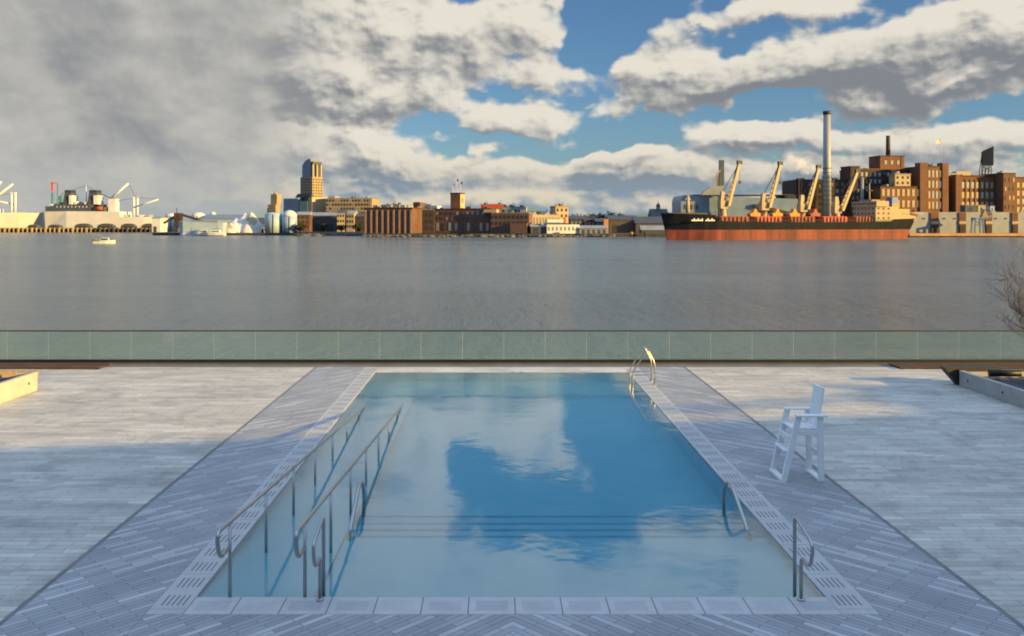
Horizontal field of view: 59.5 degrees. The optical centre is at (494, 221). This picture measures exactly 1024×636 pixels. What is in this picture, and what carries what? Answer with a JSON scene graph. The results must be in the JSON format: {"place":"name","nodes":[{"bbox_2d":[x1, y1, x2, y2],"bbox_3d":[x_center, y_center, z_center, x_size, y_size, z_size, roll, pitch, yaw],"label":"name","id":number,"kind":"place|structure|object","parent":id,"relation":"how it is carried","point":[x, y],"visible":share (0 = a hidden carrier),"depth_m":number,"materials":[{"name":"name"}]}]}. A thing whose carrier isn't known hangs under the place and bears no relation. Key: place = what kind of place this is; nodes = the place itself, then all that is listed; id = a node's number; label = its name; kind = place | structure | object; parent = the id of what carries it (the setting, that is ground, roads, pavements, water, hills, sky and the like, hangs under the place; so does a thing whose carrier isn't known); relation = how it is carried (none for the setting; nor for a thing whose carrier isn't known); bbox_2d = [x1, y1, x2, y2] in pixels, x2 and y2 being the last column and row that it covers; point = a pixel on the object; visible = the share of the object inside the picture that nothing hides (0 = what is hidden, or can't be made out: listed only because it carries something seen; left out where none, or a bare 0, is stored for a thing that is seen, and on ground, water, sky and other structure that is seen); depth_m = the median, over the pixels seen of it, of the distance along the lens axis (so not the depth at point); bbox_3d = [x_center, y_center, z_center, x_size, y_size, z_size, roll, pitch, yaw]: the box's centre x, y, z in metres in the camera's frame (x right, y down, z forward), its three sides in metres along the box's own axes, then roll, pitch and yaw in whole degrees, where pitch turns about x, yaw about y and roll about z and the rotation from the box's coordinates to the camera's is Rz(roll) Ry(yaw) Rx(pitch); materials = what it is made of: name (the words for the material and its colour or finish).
{"place":"outdoors","nodes":[
{"label":"outdoors","id":0,"kind":"place"},
{"bbox_2d":[51,182,58,203],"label":"harbour crane","id":1,"kind":"object","parent":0,"point":[52,194],"visible":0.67,"depth_m":839.55,"materials":[{"name":"teal paint"}]},
{"bbox_2d":[165,213,177,231],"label":"storage tank","id":2,"kind":"object","parent":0,"point":[170,223],"visible":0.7,"depth_m":660.38,"materials":[{"name":"metal"}]},
{"bbox_2d":[152,229,380,235],"bbox_3d":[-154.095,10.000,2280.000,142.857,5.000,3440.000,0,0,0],"label":"terminal ground","id":3,"kind":"structure","parent":0,"point":[261,233],"depth_m":590.00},
{"bbox_2d":[152,217,167,231],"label":"terminal shed","id":4,"kind":"structure","parent":3,"relation":"on","point":[158,225],"depth_m":640.14,"materials":[{"name":"white paint"}]},
{"bbox_2d":[163,208,198,232],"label":"loader tower","id":5,"kind":"structure","parent":3,"relation":"on","point":[177,217],"depth_m":609.28,"materials":[{"name":"metal"}]},
{"bbox_2d":[191,212,204,221],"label":"storage tank","id":6,"kind":"object","parent":3,"relation":"on","point":[199,215],"visible":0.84,"depth_m":651.11,"materials":[{"name":"metal"}]},
{"bbox_2d":[201,214,248,222],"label":"terminal shed","id":7,"kind":"structure","parent":3,"relation":"on","point":[227,218],"depth_m":643.90,"materials":[{"name":"white paint"}]},
{"bbox_2d":[226,223,237,232],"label":"salt pile","id":8,"kind":"object","parent":3,"relation":"on","point":[231,228],"visible":0.44,"depth_m":598.33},
{"bbox_2d":[227,212,264,232],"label":"salt pile","id":9,"kind":"object","parent":3,"relation":"on","point":[247,223],"visible":0.81,"depth_m":609.88,"materials":[{"name":"white"}]},
{"bbox_2d":[265,212,281,232],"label":"storage tank","id":10,"kind":"object","parent":3,"relation":"on","point":[273,222],"visible":1,"depth_m":600.84,"materials":[{"name":"metal"}]},
{"bbox_2d":[267,191,280,212],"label":"chapel tower","id":11,"kind":"structure","parent":3,"relation":"on","point":[274,205],"depth_m":899.52,"materials":[{"name":"beige stone"}]},
{"bbox_2d":[282,210,296,232],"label":"storage tank","id":12,"kind":"object","parent":3,"relation":"on","point":[289,220],"visible":1,"depth_m":600.97,"materials":[{"name":"metal"}]},
{"bbox_2d":[295,223,305,231],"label":"tree","id":13,"kind":"object","parent":3,"relation":"on","point":[300,226],"visible":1,"depth_m":598.88,"materials":[{"name":"green plant"}]},
{"bbox_2d":[296,212,312,231],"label":"house","id":14,"kind":"structure","parent":3,"relation":"on","point":[306,218],"depth_m":625.00,"materials":[{"name":"brick"}]},
{"bbox_2d":[283,159,326,212],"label":"office tower","id":15,"kind":"structure","parent":3,"relation":"on","point":[309,198],"depth_m":815.78,"materials":[{"name":"concrete"}]},
{"bbox_2d":[317,223,327,231],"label":"tree","id":16,"kind":"object","parent":3,"relation":"on","point":[322,227],"visible":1,"depth_m":599.00,"materials":[{"name":"green plant"}]},
{"bbox_2d":[312,212,336,231],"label":"dark shed","id":17,"kind":"structure","parent":3,"relation":"on","point":[329,219],"depth_m":640.00,"materials":[{"name":"grey"}]},
{"bbox_2d":[315,225,332,231],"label":"door","id":18,"kind":"structure","parent":17,"relation":"in","point":[330,227],"depth_m":639.95,"materials":[{"name":"metal"}]},
{"bbox_2d":[337,225,345,231],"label":"tree","id":19,"kind":"object","parent":3,"relation":"on","point":[341,228],"visible":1,"depth_m":596.78,"materials":[{"name":"green plant"}]},
{"bbox_2d":[337,210,346,231],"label":"house","id":20,"kind":"structure","parent":3,"relation":"on","point":[341,217],"depth_m":625.00,"materials":[{"name":"beige paint"}]},
{"bbox_2d":[326,195,378,212],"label":"office block","id":21,"kind":"structure","parent":3,"relation":"on","point":[337,203],"depth_m":797.36,"materials":[{"name":"concrete"}]},
{"bbox_2d":[352,222,363,231],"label":"tree","id":22,"kind":"object","parent":3,"relation":"on","point":[357,226],"visible":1,"depth_m":598.64,"materials":[{"name":"green plant"}]},
{"bbox_2d":[355,213,363,231],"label":"house","id":23,"kind":"structure","parent":3,"relation":"on","point":[359,217],"depth_m":625.00,"materials":[{"name":"brick"}]},
{"bbox_2d":[381,203,401,207],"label":"roof block","id":24,"kind":"structure","parent":3,"relation":"on","point":[398,204],"depth_m":733.77,"materials":[{"name":"beige stone"}]},
{"bbox_2d":[346,211,357,231],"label":"house","id":25,"kind":"structure","parent":0,"point":[350,218],"depth_m":624.68,"materials":[{"name":"beige paint"}]},
{"bbox_2d":[480,200,507,211],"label":"red container stack","id":26,"kind":"object","parent":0,"point":[497,206],"visible":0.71,"depth_m":718.97,"materials":[{"name":"paint"}]},
{"bbox_2d":[198,372,824,596],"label":"pool water","id":27,"kind":"structure","parent":0,"point":[544,484],"depth_m":14.20,"materials":[{"name":"liquid"}]},
{"bbox_2d":[381,233,641,233],"bbox_3d":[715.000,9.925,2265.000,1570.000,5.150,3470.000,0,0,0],"label":"ground","id":28,"kind":"structure","parent":0,"point":[481,233],"depth_m":552.20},
{"bbox_2d":[364,203,424,232],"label":"brick warehouse","id":29,"kind":"structure","parent":28,"relation":"on","point":[393,219],"depth_m":541.17,"materials":[{"name":"brown brick"}]},
{"bbox_2d":[413,202,424,207],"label":"roof block","id":30,"kind":"structure","parent":28,"relation":"on","point":[415,204],"depth_m":711.26,"materials":[{"name":"brick"}]},
{"bbox_2d":[417,206,434,232],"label":"brick warehouse","id":31,"kind":"structure","parent":28,"relation":"on","point":[428,220],"depth_m":552.33,"materials":[{"name":"brown"}]},
{"bbox_2d":[425,203,441,208],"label":"roof block","id":32,"kind":"structure","parent":28,"relation":"on","point":[430,206],"depth_m":721.08,"materials":[{"name":"white paint"}]},
{"bbox_2d":[434,179,501,232],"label":"brick warehouse","id":33,"kind":"structure","parent":28,"relation":"on","point":[457,216],"depth_m":550.84,"materials":[{"name":"brown"}]},
{"bbox_2d":[484,209,532,233],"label":"brick warehouse","id":34,"kind":"structure","parent":28,"relation":"on","point":[506,221],"depth_m":538.48,"materials":[{"name":"brown brick"}]},
{"bbox_2d":[502,203,526,211],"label":"roof block","id":35,"kind":"structure","parent":34,"relation":"on","point":[514,208],"depth_m":688.82,"materials":[{"name":"grey"}]},
{"bbox_2d":[529,222,545,233],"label":"quay kiosk","id":36,"kind":"object","parent":28,"relation":"on","point":[540,228],"visible":1,"depth_m":531.67,"materials":[{"name":"grey"}]},
{"bbox_2d":[527,210,560,223],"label":"cream warehouse","id":37,"kind":"structure","parent":28,"relation":"on","point":[540,216],"depth_m":547.82,"materials":[{"name":"paint"}]},
{"bbox_2d":[550,204,568,222],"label":"cream tower block","id":38,"kind":"structure","parent":28,"relation":"on","point":[561,210],"depth_m":560.61,"materials":[{"name":"paint"}]},
{"bbox_2d":[544,219,578,233],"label":"quay house","id":39,"kind":"structure","parent":28,"relation":"on","point":[556,226],"depth_m":531.85,"materials":[{"name":"white paint"}]},
{"bbox_2d":[568,216,582,224],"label":"gabled house","id":40,"kind":"structure","parent":28,"relation":"on","point":[576,220],"depth_m":600.00,"materials":[{"name":"grey"}]},
{"bbox_2d":[582,217,594,224],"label":"gabled house","id":41,"kind":"structure","parent":28,"relation":"on","point":[587,220],"depth_m":606.00,"materials":[{"name":"brick"}]},
{"bbox_2d":[579,225,607,233],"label":"quay shed","id":42,"kind":"structure","parent":28,"relation":"on","point":[593,229],"depth_m":532.00,"materials":[{"name":"grey metal"}]},
{"bbox_2d":[594,218,604,224],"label":"gabled house","id":43,"kind":"structure","parent":28,"relation":"on","point":[598,221],"depth_m":600.75,"materials":[{"name":"grey"}]},
{"bbox_2d":[605,215,636,232],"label":"dark shed","id":44,"kind":"structure","parent":28,"relation":"on","point":[621,223],"depth_m":575.00,"materials":[{"name":"orange"}]},
{"bbox_2d":[612,225,617,232],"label":"door","id":45,"kind":"structure","parent":44,"relation":"in","point":[614,227],"depth_m":574.91,"materials":[{"name":"metal"}]},
{"bbox_2d":[632,217,662,232],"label":"dark shed","id":46,"kind":"structure","parent":28,"relation":"on","point":[638,221],"depth_m":572.22,"materials":[{"name":"grey"}]},
{"bbox_2d":[638,225,664,233],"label":"boathouse","id":47,"kind":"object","parent":28,"relation":"on","point":[653,229],"visible":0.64,"depth_m":533.13,"materials":[{"name":"grey"}]},
{"bbox_2d":[648,203,667,216],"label":"cupola house","id":48,"kind":"structure","parent":28,"relation":"on","point":[657,211],"depth_m":604.40,"materials":[{"name":"brick"}]},
{"bbox_2d":[700,160,724,215],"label":"unloading tower","id":49,"kind":"structure","parent":28,"relation":"on","point":[715,190],"depth_m":578.70,"materials":[{"name":"metal"}]},
{"bbox_2d":[672,194,797,215],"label":"storage shed","id":50,"kind":"structure","parent":28,"relation":"on","point":[739,206],"depth_m":585.00,"materials":[{"name":"grey metal"}]},
{"bbox_2d":[776,195,795,198],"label":"refinery block","id":51,"kind":"structure","parent":28,"relation":"on","point":[790,197],"depth_m":600.00,"materials":[{"name":"brick"}]},
{"bbox_2d":[782,178,847,216],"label":"refinery block","id":52,"kind":"structure","parent":28,"relation":"on","point":[797,187],"depth_m":604.00,"materials":[{"name":"brick"}]},
{"bbox_2d":[822,111,831,215],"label":"chimney","id":53,"kind":"object","parent":28,"relation":"on","point":[827,189],"visible":0.94,"depth_m":595.96,"materials":[{"name":"concrete"}]},
{"bbox_2d":[840,166,863,216],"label":"refinery tower","id":54,"kind":"structure","parent":28,"relation":"on","point":[847,172],"depth_m":600.65,"materials":[{"name":"brick"}]},
{"bbox_2d":[839,135,908,199],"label":"refinery block","id":55,"kind":"structure","parent":28,"relation":"on","point":[879,170],"depth_m":610.25,"materials":[{"name":"brick"}]},
{"bbox_2d":[871,182,919,211],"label":"refinery annex","id":56,"kind":"object","parent":28,"relation":"on","point":[908,197],"visible":0.47,"depth_m":594.47,"materials":[{"name":"brick"}]},
{"bbox_2d":[888,169,910,185],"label":"cream annex","id":57,"kind":"object","parent":56,"relation":"on","point":[897,178],"visible":0.99,"depth_m":596.03,"materials":[{"name":"paint"}]},
{"bbox_2d":[904,138,948,211],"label":"refinery tower block","id":58,"kind":"structure","parent":28,"relation":"on","point":[931,181],"depth_m":597.21,"materials":[{"name":"brick"}]},
{"bbox_2d":[909,210,1023,232],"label":"quay shed","id":59,"kind":"structure","parent":28,"relation":"on","point":[960,222],"depth_m":546.47,"materials":[{"name":"grey"}]},
{"bbox_2d":[960,205,976,211],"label":"roof hut","id":60,"kind":"object","parent":59,"relation":"on","point":[968,208],"visible":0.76,"depth_m":553.00,"materials":[{"name":"grey"}]},
{"bbox_2d":[977,205,985,211],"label":"roof hut","id":61,"kind":"object","parent":59,"relation":"on","point":[980,208],"visible":0.67,"depth_m":553.00,"materials":[{"name":"beige paint"}]},
{"bbox_2d":[986,206,994,211],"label":"roof hut","id":62,"kind":"object","parent":59,"relation":"on","point":[990,208],"visible":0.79,"depth_m":553.00,"materials":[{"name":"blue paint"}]},
{"bbox_2d":[949,171,994,211],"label":"refinery block","id":63,"kind":"structure","parent":28,"relation":"on","point":[966,188],"depth_m":599.97,"materials":[{"name":"brick"}]},
{"bbox_2d":[979,146,993,174],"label":"rooftop sign","id":64,"kind":"object","parent":63,"relation":"on","point":[987,157],"visible":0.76,"depth_m":612.47,"materials":[{"name":"metal"}]},
{"bbox_2d":[970,209,992,232],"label":"ship loader","id":65,"kind":"object","parent":28,"relation":"on","point":[983,215],"visible":0.84,"depth_m":533.50,"materials":[{"name":"grey metal"}]},
{"bbox_2d":[982,170,1015,211],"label":"refinery tower","id":66,"kind":"structure","parent":28,"relation":"on","point":[1004,192],"depth_m":594.91,"materials":[{"name":"brick"}]},
{"bbox_2d":[1015,175,1023,211],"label":"refinery block","id":67,"kind":"structure","parent":28,"relation":"on","point":[1019,193],"depth_m":597.31,"materials":[{"name":"brick"}]},
{"bbox_2d":[0,231,1023,358],"bbox_3d":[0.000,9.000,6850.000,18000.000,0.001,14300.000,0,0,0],"label":"harbour water","id":68,"kind":"structure","parent":0,"point":[82,281],"depth_m":107.63,"materials":[{"name":"grey liquid"}]},
{"bbox_2d":[0,181,38,227],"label":"reserve ship","id":69,"kind":"object","parent":68,"relation":"on","point":[11,219],"visible":0.82,"depth_m":772.35,"materials":[{"name":"white paint"}]},
{"bbox_2d":[0,228,151,231],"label":"pier","id":70,"kind":"structure","parent":68,"relation":"in","point":[75,229],"depth_m":757.00,"materials":[{"name":"concrete"}]},
{"bbox_2d":[27,225,40,227],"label":"pier shelter","id":71,"kind":"object","parent":70,"relation":"on","point":[33,226],"visible":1,"depth_m":759.00,"materials":[{"name":"grey"}]},
{"bbox_2d":[48,225,62,227],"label":"pier shelter","id":72,"kind":"object","parent":70,"relation":"on","point":[55,226],"visible":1,"depth_m":759.00,"materials":[{"name":"grey"}]},
{"bbox_2d":[74,223,92,227],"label":"pier shelter","id":73,"kind":"object","parent":70,"relation":"on","point":[83,225],"visible":1,"depth_m":759.00,"materials":[{"name":"grey"}]},
{"bbox_2d":[97,223,115,227],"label":"pier shelter","id":74,"kind":"object","parent":70,"relation":"on","point":[106,225],"visible":1,"depth_m":759.00,"materials":[{"name":"grey"}]},
{"bbox_2d":[121,223,136,227],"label":"pier shelter","id":75,"kind":"object","parent":70,"relation":"on","point":[128,225],"visible":1,"depth_m":759.00,"materials":[{"name":"grey"}]},
{"bbox_2d":[141,223,151,227],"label":"pier shelter","id":76,"kind":"object","parent":70,"relation":"on","point":[148,225],"visible":0.73,"depth_m":759.00,"materials":[{"name":"grey"}]},
{"bbox_2d":[29,183,158,227],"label":"reserve ship","id":77,"kind":"object","parent":68,"relation":"on","point":[72,211],"visible":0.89,"depth_m":785.27,"materials":[{"name":"white paint"}]},
{"bbox_2d":[92,237,114,243],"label":"motorboat","id":78,"kind":"object","parent":68,"relation":"on","point":[104,240],"visible":0.9,"depth_m":365.10,"materials":[{"name":"white paint"}]},
{"bbox_2d":[193,228,207,235],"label":"yacht","id":79,"kind":"object","parent":68,"relation":"on","point":[201,233],"visible":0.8,"depth_m":570.80,"materials":[{"name":"white paint"}]},
{"bbox_2d":[179,220,226,235],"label":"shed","id":80,"kind":"object","parent":68,"relation":"on","point":[186,228],"visible":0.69,"depth_m":575.61,"materials":[{"name":"white paint"}]},
{"bbox_2d":[204,230,223,235],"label":"yacht","id":81,"kind":"object","parent":68,"relation":"on","point":[215,233],"visible":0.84,"depth_m":566.69,"materials":[{"name":"white paint"}]},
{"bbox_2d":[296,233,615,236],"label":"shore rocks","id":82,"kind":"object","parent":68,"relation":"in","point":[491,235],"visible":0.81,"depth_m":521.24,"materials":[{"name":"stone"}]},
{"bbox_2d":[661,160,920,239],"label":"cargo ship","id":83,"kind":"object","parent":68,"relation":"on","point":[888,218],"visible":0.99,"depth_m":449.34,"materials":[{"name":"black paint"}]},
{"bbox_2d":[0,367,1023,625],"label":"deck paving","id":84,"kind":"structure","parent":0,"point":[930,461],"depth_m":17.85,"materials":[{"name":"grey stone"}]},
{"bbox_2d":[0,370,38,403],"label":"planter","id":85,"kind":"object","parent":84,"relation":"on","point":[14,384],"visible":1,"depth_m":23.19,"materials":[{"name":"concrete"}]},
{"bbox_2d":[0,363,111,368],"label":"boardwalk","id":86,"kind":"structure","parent":84,"relation":"on","point":[53,365],"depth_m":27.67,"materials":[{"name":"brown wood"}]},
{"bbox_2d":[888,363,1023,368],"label":"boardwalk","id":87,"kind":"structure","parent":84,"relation":"on","point":[937,365],"depth_m":27.73,"materials":[{"name":"brown wood"}]},
{"bbox_2d":[939,366,1023,407],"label":"planter","id":88,"kind":"object","parent":84,"relation":"on","point":[1001,384],"visible":1,"depth_m":23.80,"materials":[{"name":"concrete"}]},
{"bbox_2d":[0,367,1023,635],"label":"chevron paving","id":89,"kind":"structure","parent":0,"point":[122,579],"depth_m":11.49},
{"bbox_2d":[364,367,638,371],"bbox_3d":[0.200,4.625,27.285,8.420,0.250,0.870,0,0,0],"label":"pool far coping","id":90,"kind":"object","parent":89,"relation":"on","point":[500,369],"visible":0.39,"depth_m":27.26,"materials":[{"name":"stone"}]},
{"bbox_2d":[0,364,1023,629],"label":"drainage channel","id":91,"kind":"object","parent":89,"relation":"in","point":[314,366],"visible":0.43,"depth_m":27.85,"materials":[{"name":"metal"}]},
{"bbox_2d":[0,362,1023,363],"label":"rail kerb","id":92,"kind":"structure","parent":91,"relation":"on","point":[505,362],"depth_m":28.33,"materials":[{"name":"stone"}]},
{"bbox_2d":[0,330,1023,361],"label":"glass railing","id":93,"kind":"object","parent":92,"relation":"on","point":[511,360],"visible":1,"depth_m":28.39,"materials":[{"name":"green glass"}]},
{"bbox_2d":[769,383,827,481],"bbox_3d":[5.345,3.705,15.820,0.810,1.610,0.740,0,0,0],"label":"lifeguard chair","id":94,"kind":"object","parent":89,"relation":"on","point":[810,426],"visible":1,"depth_m":15.67,"materials":[{"name":"white plastic"}]},
{"bbox_2d":[0,0,1023,221],"label":"sky","id":95,"kind":"structure","parent":0,"point":[626,107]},
{"bbox_2d":[362,234,1023,236],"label":"quay wall","id":96,"kind":"structure","parent":0,"point":[638,235],"depth_m":525.00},
{"bbox_2d":[908,233,1023,235],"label":"quay fender","id":97,"kind":"object","parent":96,"relation":"attached to","point":[965,234],"visible":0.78,"depth_m":522.50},
{"bbox_2d":[982,243,1023,337],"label":"bare tree","id":98,"kind":"object","parent":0,"point":[1018,310],"visible":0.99,"depth_m":31.84,"materials":[{"name":"brown plant"}]},
{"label":"pool basin","id":99,"kind":"structure","parent":0,"visible":0},
{"bbox_2d":[215,404,366,596],"bbox_3d":[-3.180,4.502,16.222,0.050,1.909,11.960,0,0,0],"label":"ramp handrail","id":100,"kind":"object","parent":99,"relation":"on","point":[228,548],"visible":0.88,"depth_m":12.43,"materials":[{"name":"silver metal"}]},
{"bbox_2d":[294,404,402,596],"bbox_3d":[-2.280,4.502,16.222,0.050,1.909,11.960,0,0,0],"label":"ramp handrail","id":101,"kind":"object","parent":99,"relation":"on","point":[303,550],"visible":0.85,"depth_m":12.43,"materials":[{"name":"silver metal"}]},
{"bbox_2d":[349,480,365,529],"bbox_3d":[-2.120,4.680,13.747,0.100,1.169,1.591,0,0,0],"label":"stair rail","id":102,"kind":"object","parent":99,"relation":"on","point":[361,484],"visible":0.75,"depth_m":13.72,"materials":[{"name":"silver metal"}]},
{"bbox_2d":[183,597,840,613],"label":"pool coping","id":103,"kind":"structure","parent":99,"relation":"on","point":[509,605],"depth_m":10.50,"materials":[{"name":"stone"}]},
{"bbox_2d":[312,517,324,601],"bbox_3d":[-2.080,4.183,10.575,0.090,1.234,0.650,0,0,0],"label":"step handrail","id":104,"kind":"object","parent":103,"relation":"on","point":[319,563],"visible":0.98,"depth_m":10.64,"materials":[{"name":"silver metal"}]},
{"bbox_2d":[793,517,813,601],"bbox_3d":[3.640,4.183,10.575,0.090,1.234,0.650,0,0,0],"label":"step handrail","id":105,"kind":"object","parent":103,"relation":"on","point":[796,520],"visible":0.98,"depth_m":10.65,"materials":[{"name":"silver metal"}]},
{"bbox_2d":[146,369,878,613],"bbox_3d":[0.200,4.625,18.845,8.420,0.250,17.150,0,0,0],"label":"pool side coping","id":106,"kind":"object","parent":99,"relation":"on","point":[829,581],"visible":0.64,"depth_m":13.67,"materials":[{"name":"stone"}]},
{"bbox_2d":[629,347,656,384],"bbox_3d":[4.110,4.523,25.000,0.700,1.954,0.657,0,0,0],"label":"pool ladder","id":107,"kind":"object","parent":106,"relation":"attached to","point":[647,351],"visible":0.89,"depth_m":24.72,"materials":[{"name":"silver metal"}]},
{"bbox_2d":[722,480,748,529],"bbox_3d":[3.700,4.680,13.747,0.100,1.169,1.591,0,0,0],"label":"stair rail","id":108,"kind":"object","parent":99,"relation":"on","point":[740,509],"visible":0.62,"depth_m":13.72,"materials":[{"name":"silver metal"}]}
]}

